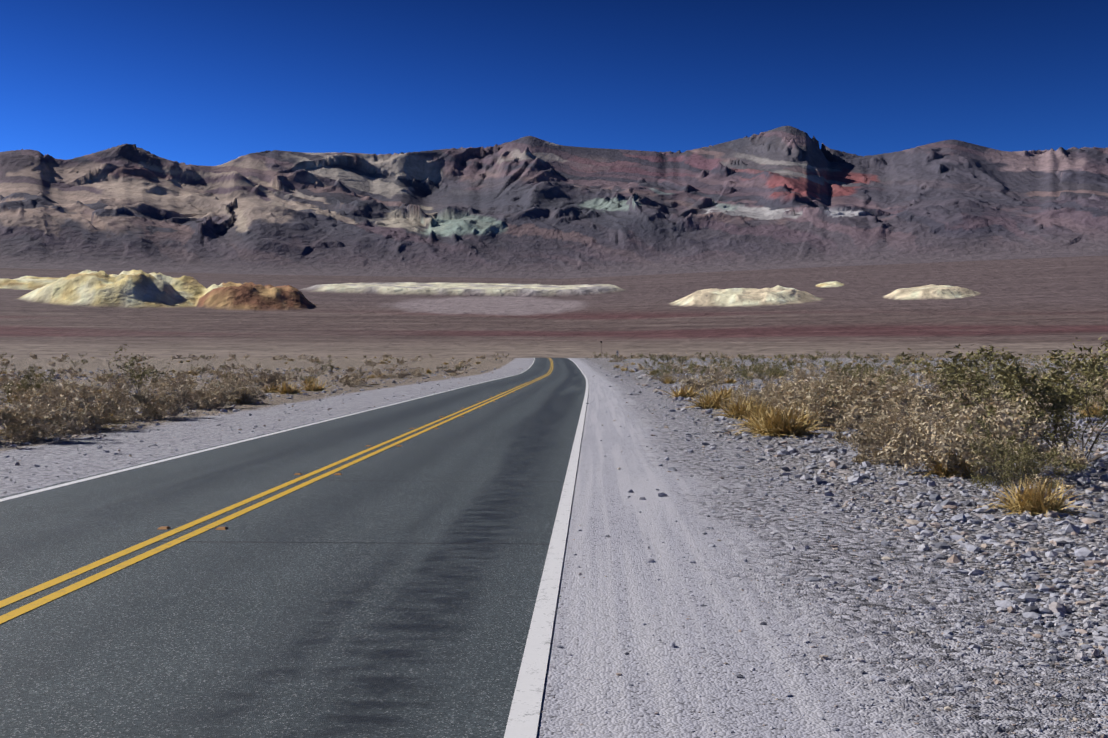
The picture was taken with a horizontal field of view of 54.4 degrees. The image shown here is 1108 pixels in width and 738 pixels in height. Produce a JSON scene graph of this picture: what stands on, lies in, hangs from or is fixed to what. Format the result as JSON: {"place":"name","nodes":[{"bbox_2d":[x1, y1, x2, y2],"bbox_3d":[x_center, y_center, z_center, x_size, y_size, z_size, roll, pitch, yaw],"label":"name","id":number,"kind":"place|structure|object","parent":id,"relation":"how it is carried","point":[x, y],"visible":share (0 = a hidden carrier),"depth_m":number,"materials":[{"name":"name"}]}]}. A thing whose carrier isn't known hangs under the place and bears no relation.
{"place":"outdoors","nodes":[
{"label":"outdoors","id":0,"kind":"place"},
{"bbox_2d":[0,358,585,737],"bbox_3d":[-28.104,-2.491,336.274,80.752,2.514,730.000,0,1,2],"label":"road","id":1,"kind":"structure","parent":0,"point":[391,592],"depth_m":7.91,"materials":[{"name":"grey asphalt"}]},
{"bbox_2d":[0,358,534,501],"bbox_3d":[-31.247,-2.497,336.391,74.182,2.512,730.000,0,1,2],"label":"edge line","id":2,"kind":"object","parent":1,"relation":"on","point":[57,486],"visible":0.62,"depth_m":17.29,"materials":[{"name":"white paint"}]},
{"bbox_2d":[0,360,551,607],"bbox_3d":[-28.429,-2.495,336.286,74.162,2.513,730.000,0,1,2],"label":"line","id":3,"kind":"object","parent":1,"relation":"on","point":[30,591],"visible":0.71,"depth_m":10.08,"materials":[{"name":"yellow paint"}]},
{"bbox_2d":[0,358,552,623],"bbox_3d":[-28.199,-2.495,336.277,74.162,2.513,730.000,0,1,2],"label":"line","id":4,"kind":"object","parent":1,"relation":"on","point":[49,597],"visible":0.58,"depth_m":9.49,"materials":[{"name":"yellow paint"}]},
{"bbox_2d":[158,358,551,529],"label":"pavement markers","id":5,"kind":"object","parent":1,"relation":"on","point":[218,528],"visible":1,"depth_m":14.87,"materials":[{"name":"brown plastic"}]},
{"bbox_2d":[504,360,588,737],"bbox_3d":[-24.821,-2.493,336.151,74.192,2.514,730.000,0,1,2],"label":"edge line","id":6,"kind":"object","parent":1,"relation":"on","point":[523,718],"visible":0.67,"depth_m":6.58,"materials":[{"name":"white paint"}]},
{"bbox_2d":[0,126,1107,737],"bbox_3d":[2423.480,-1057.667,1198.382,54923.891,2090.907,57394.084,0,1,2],"label":"terrain","id":7,"kind":"structure","parent":0,"point":[776,242],"depth_m":2455.89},
{"bbox_2d":[0,356,1105,518],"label":"dry grass clumps","id":8,"kind":"object","parent":7,"relation":"on","point":[763,421],"visible":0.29,"depth_m":22.68,"materials":[{"name":"plant"}]},
{"bbox_2d":[0,352,1107,488],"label":"desert shrubs","id":9,"kind":"object","parent":7,"relation":"on","point":[908,426],"visible":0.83,"depth_m":23.98,"materials":[{"name":"beige plant"}]},
{"bbox_2d":[0,367,1107,737],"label":"scattered stones","id":10,"kind":"object","parent":7,"relation":"on","point":[1058,607],"visible":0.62,"depth_m":9.21,"materials":[{"name":"grey stone"}]},
{"bbox_2d":[0,337,1107,495],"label":"shrubs","id":11,"kind":"object","parent":7,"relation":"on","point":[1058,397],"visible":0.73,"depth_m":16.17,"materials":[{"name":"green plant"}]},
{"bbox_2d":[0,0,1107,165],"label":"sky","id":12,"kind":"structure","parent":0,"point":[194,82],"materials":[{"name":"blue"}]}
]}

